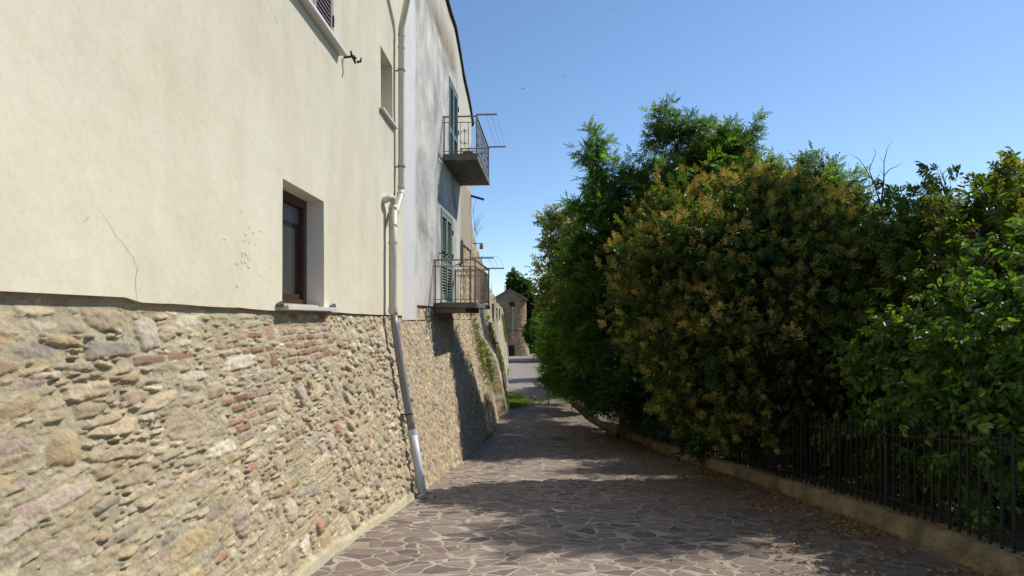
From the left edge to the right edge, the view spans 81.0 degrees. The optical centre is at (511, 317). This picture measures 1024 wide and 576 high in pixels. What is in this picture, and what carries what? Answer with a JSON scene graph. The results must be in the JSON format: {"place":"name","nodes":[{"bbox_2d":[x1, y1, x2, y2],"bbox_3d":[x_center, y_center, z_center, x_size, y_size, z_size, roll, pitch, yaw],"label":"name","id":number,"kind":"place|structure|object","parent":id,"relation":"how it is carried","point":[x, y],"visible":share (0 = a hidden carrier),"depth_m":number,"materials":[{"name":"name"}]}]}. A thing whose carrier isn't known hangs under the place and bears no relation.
{"place":"outdoors","nodes":[
{"label":"outdoors","id":0,"kind":"place"},
{"bbox_2d":[310,353,984,575],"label":"path","id":1,"kind":"structure","parent":0,"point":[516,523],"depth_m":6.17,"materials":[{"name":"grey stone"}]},
{"bbox_2d":[485,366,570,440],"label":"grass","id":2,"kind":"structure","parent":1,"relation":"on","point":[515,400],"depth_m":25.50,"materials":[{"name":"green plant"}]},
{"bbox_2d":[550,437,567,440],"bbox_3d":[1.200,3.108,15.300,0.440,0.069,0.440,0,0,0],"label":"drain grate","id":3,"kind":"object","parent":1,"relation":"on","point":[559,438],"visible":0.94,"depth_m":15.31,"materials":[{"name":"metal"}]},
{"bbox_2d":[584,436,608,438],"bbox_3d":[2.200,3.126,15.600,0.600,0.062,0.320,0,0,0],"label":"drain cover","id":4,"kind":"object","parent":1,"relation":"on","point":[596,437],"visible":0.93,"depth_m":15.54,"materials":[{"name":"metal"}]},
{"bbox_2d":[448,452,918,552],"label":"weeds","id":5,"kind":"object","parent":1,"relation":"on","point":[726,486],"visible":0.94,"depth_m":6.75,"materials":[{"name":"green plant"}]},
{"bbox_2d":[538,432,1023,575],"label":"fallen leaves","id":6,"kind":"object","parent":1,"relation":"on","point":[851,520],"visible":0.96,"depth_m":6.50,"materials":[{"name":"brown plant"}]},
{"bbox_2d":[450,0,1023,297],"label":"sky","id":7,"kind":"structure","parent":0,"point":[941,82],"materials":[{"name":"blue"}]},
{"bbox_2d":[593,410,1023,551],"bbox_3d":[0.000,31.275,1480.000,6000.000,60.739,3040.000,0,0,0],"label":"ground","id":8,"kind":"structure","parent":0,"point":[1008,526],"depth_m":7.29,"materials":[{"name":"soil"}]},
{"bbox_2d":[0,0,428,575],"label":"cream house","id":9,"kind":"structure","parent":8,"relation":"on","point":[198,372],"depth_m":3.50,"materials":[{"name":"paint"}]},
{"bbox_2d":[276,190,336,310],"bbox_3d":[-1.921,-0.594,5.396,0.315,1.063,1.353,0,0,2],"label":"window","id":10,"kind":"structure","parent":9,"relation":"in","point":[294,241],"depth_m":5.63,"materials":[{"name":"brown wood"}]},
{"bbox_2d":[299,0,346,55],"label":"window","id":11,"kind":"structure","parent":9,"relation":"in","point":[317,10],"depth_m":5.82,"materials":[{"name":"paint"}]},
{"bbox_2d":[382,0,426,493],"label":"downpipe","id":12,"kind":"object","parent":9,"relation":"attached to","point":[394,205],"visible":0.97,"depth_m":8.27,"materials":[{"name":"metal"}]},
{"bbox_2d":[415,492,436,498],"bbox_3d":[-1.135,2.368,7.895,0.289,0.120,0.261,0,0,0],"label":"concrete lump","id":13,"kind":"object","parent":8,"relation":"on","point":[428,495],"visible":0.67,"depth_m":7.84,"materials":[{"name":"grey concrete"}]},
{"bbox_2d":[398,0,505,486],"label":"grey house","id":14,"kind":"structure","parent":8,"relation":"on","point":[454,427],"depth_m":12.00,"materials":[{"name":"paint"}]},
{"bbox_2d":[441,207,453,300],"bbox_3d":[-1.492,-1.355,13.422,0.140,1.950,1.443,0,0,4],"label":"balcony door","id":15,"kind":"structure","parent":14,"relation":"in","point":[446,218],"depth_m":13.44,"materials":[{"name":"green paint"}]},
{"bbox_2d":[449,76,458,153],"bbox_3d":[-1.431,-4.530,14.337,0.140,1.980,1.273,0,0,4],"label":"balcony door","id":16,"kind":"structure","parent":14,"relation":"in","point":[453,96],"depth_m":14.26,"materials":[{"name":"teal paint"}]},
{"bbox_2d":[470,301,490,384],"bbox_3d":[-0.949,0.733,17.470,0.673,2.473,1.260,0,0,0],"label":"wall plant","id":17,"kind":"object","parent":14,"relation":"attached to","point":[480,343],"depth_m":17.25,"materials":[{"name":"green plant"}]},
{"bbox_2d":[471,217,510,426],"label":"town wall","id":18,"kind":"structure","parent":8,"relation":"on","point":[498,403],"depth_m":20.56,"materials":[{"name":"stone"}]},
{"bbox_2d":[473,201,485,236],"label":"dry stalks","id":19,"kind":"object","parent":18,"relation":"attached to","point":[475,227],"visible":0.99,"depth_m":18.63,"materials":[{"name":"plant"}]},
{"bbox_2d":[481,338,495,391],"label":"wall plant","id":20,"kind":"object","parent":18,"relation":"attached to","point":[491,370],"depth_m":18.93,"materials":[{"name":"green plant"}]},
{"bbox_2d":[486,313,497,352],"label":"wall plant","id":21,"kind":"object","parent":18,"relation":"attached to","point":[492,335],"depth_m":23.61,"materials":[{"name":"green plant"}]},
{"bbox_2d":[492,304,493,320],"bbox_3d":[-1.066,-0.250,31.350,0.230,0.900,1.100,0,0,0],"label":"slot window","id":22,"kind":"structure","parent":18,"relation":"in","point":[492,304],"depth_m":30.84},
{"bbox_2d":[495,341,504,381],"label":"wall plant","id":23,"kind":"object","parent":18,"relation":"attached to","point":[498,350],"depth_m":27.74,"materials":[{"name":"green plant"}]},
{"bbox_2d":[501,314,506,341],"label":"wall plant","id":24,"kind":"object","parent":18,"relation":"attached to","point":[504,328],"depth_m":58.77,"materials":[{"name":"green plant"}]},
{"bbox_2d":[494,289,529,355],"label":"tower","id":25,"kind":"structure","parent":8,"relation":"on","point":[512,303],"depth_m":106.11,"materials":[{"name":"stone"}]},
{"bbox_2d":[509,345,513,355],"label":"door","id":26,"kind":"structure","parent":25,"relation":"in","point":[511,347],"depth_m":105.21,"materials":[{"name":"black wood"}]},
{"bbox_2d":[491,266,537,348],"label":"tree","id":27,"kind":"object","parent":8,"relation":"on","point":[516,282],"visible":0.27,"depth_m":119.33,"materials":[{"name":"green plant"}]},
{"bbox_2d":[521,291,546,353],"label":"tree","id":28,"kind":"object","parent":8,"relation":"on","point":[525,328],"visible":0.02,"depth_m":81.16,"materials":[{"name":"green plant"}]},
{"bbox_2d":[531,343,546,374],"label":"shrub","id":29,"kind":"object","parent":8,"relation":"on","point":[536,358],"visible":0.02,"depth_m":24.76,"materials":[{"name":"green plant"}]},
{"bbox_2d":[525,310,572,402],"bbox_3d":[2.240,1.340,22.569,3.164,4.805,4.145,0,0,-21],"label":"shrub","id":30,"kind":"object","parent":8,"relation":"on","point":[531,335],"depth_m":22.77,"materials":[{"name":"green plant"}]},
{"bbox_2d":[524,203,594,334],"bbox_3d":[2.101,-0.410,24.416,3.247,8.508,3.840,0,0,0],"label":"tree","id":31,"kind":"object","parent":8,"relation":"on","point":[553,219],"visible":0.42,"depth_m":23.97,"materials":[{"name":"green plant"}]},
{"bbox_2d":[531,317,611,419],"bbox_3d":[2.091,1.691,18.187,2.980,3.819,5.930,0,0,0],"label":"shrub","id":32,"kind":"object","parent":8,"relation":"on","point":[555,386],"visible":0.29,"depth_m":17.94,"materials":[{"name":"green plant"}]},
{"bbox_2d":[530,114,625,437],"bbox_3d":[1.882,-0.953,17.134,2.432,8.665,4.961,0,0,-11],"label":"young robinia tree","id":33,"kind":"object","parent":8,"relation":"on","point":[594,155],"visible":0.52,"depth_m":15.77,"materials":[{"name":"green plant"}]},
{"bbox_2d":[573,325,677,440],"bbox_3d":[3.006,1.491,14.234,2.890,3.603,4.163,0,0,-26],"label":"shrub","id":34,"kind":"object","parent":8,"relation":"on","point":[616,386],"visible":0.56,"depth_m":13.51,"materials":[{"name":"green plant"}]},
{"bbox_2d":[582,394,730,441],"bbox_3d":[3.963,1.673,15.986,6.341,3.438,3.945,0,0,43],"label":"undergrowth bush","id":35,"kind":"object","parent":8,"relation":"on","point":[641,430],"depth_m":15.53,"materials":[{"name":"green plant"}]},
{"bbox_2d":[536,91,786,410],"bbox_3d":[4.735,-1.488,16.366,7.308,9.947,5.396,0,0,-29],"label":"robinia tree","id":36,"kind":"object","parent":8,"relation":"on","point":[707,149],"visible":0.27,"depth_m":16.22,"materials":[{"name":"green plant"}]},
{"bbox_2d":[595,146,884,466],"bbox_3d":[3.844,0.035,9.703,5.056,5.852,4.332,0,0,0],"label":"flowering privet","id":37,"kind":"object","parent":8,"relation":"on","point":[699,311],"visible":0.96,"depth_m":8.90,"materials":[{"name":"green plant"}]},
{"bbox_2d":[542,369,1023,575],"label":"kerb wall","id":38,"kind":"structure","parent":8,"relation":"on","point":[976,554],"depth_m":5.87,"materials":[{"name":"concrete"}]},
{"bbox_2d":[607,411,1023,552],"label":"iron fence","id":39,"kind":"object","parent":38,"relation":"on","point":[888,498],"visible":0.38,"depth_m":5.88,"materials":[{"name":"black metal"}]},
{"bbox_2d":[669,367,905,479],"bbox_3d":[4.652,1.774,10.304,4.790,2.473,2.896,0,0,43],"label":"undergrowth bush","id":40,"kind":"object","parent":8,"relation":"on","point":[689,445],"visible":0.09,"depth_m":10.16,"materials":[{"name":"green plant"}]},
{"bbox_2d":[753,140,895,248],"bbox_3d":[7.059,-0.397,13.706,3.139,7.424,2.982,0,0,0],"label":"robinia sapling","id":41,"kind":"object","parent":8,"relation":"on","point":[833,166],"visible":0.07,"depth_m":13.33,"materials":[{"name":"green plant"}]},
{"bbox_2d":[787,227,914,470],"bbox_3d":[5.313,0.746,8.958,2.772,4.146,3.812,0,0,0],"label":"withered shrub","id":42,"kind":"object","parent":8,"relation":"on","point":[832,356],"visible":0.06,"depth_m":8.55,"materials":[{"name":"green plant"}]},
{"bbox_2d":[841,143,899,223],"bbox_3d":[5.919,-0.083,9.597,1.024,5.354,0.546,0,0,-6],"label":"bare sapling","id":43,"kind":"object","parent":8,"relation":"on","point":[884,173],"visible":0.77,"depth_m":9.53,"materials":[{"name":"brown plant"}]},
{"bbox_2d":[794,347,993,504],"bbox_3d":[5.027,1.459,7.928,2.376,2.461,3.038,0,0,-27],"label":"undergrowth bush","id":44,"kind":"object","parent":8,"relation":"on","point":[840,414],"visible":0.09,"depth_m":8.03,"materials":[{"name":"green plant"}]},
{"bbox_2d":[795,146,1023,423],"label":"elder bush","id":45,"kind":"object","parent":8,"relation":"on","point":[908,241],"visible":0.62,"depth_m":7.53,"materials":[{"name":"green plant"}]},
{"bbox_2d":[809,208,1023,539],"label":"leafy bush","id":46,"kind":"object","parent":8,"relation":"on","point":[929,389],"visible":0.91,"depth_m":5.41,"materials":[{"name":"green plant"}]},
{"bbox_2d":[852,357,1023,525],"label":"undergrowth bush","id":47,"kind":"object","parent":8,"relation":"on","point":[1019,501],"visible":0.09,"depth_m":6.28,"materials":[{"name":"green plant"}]}
]}

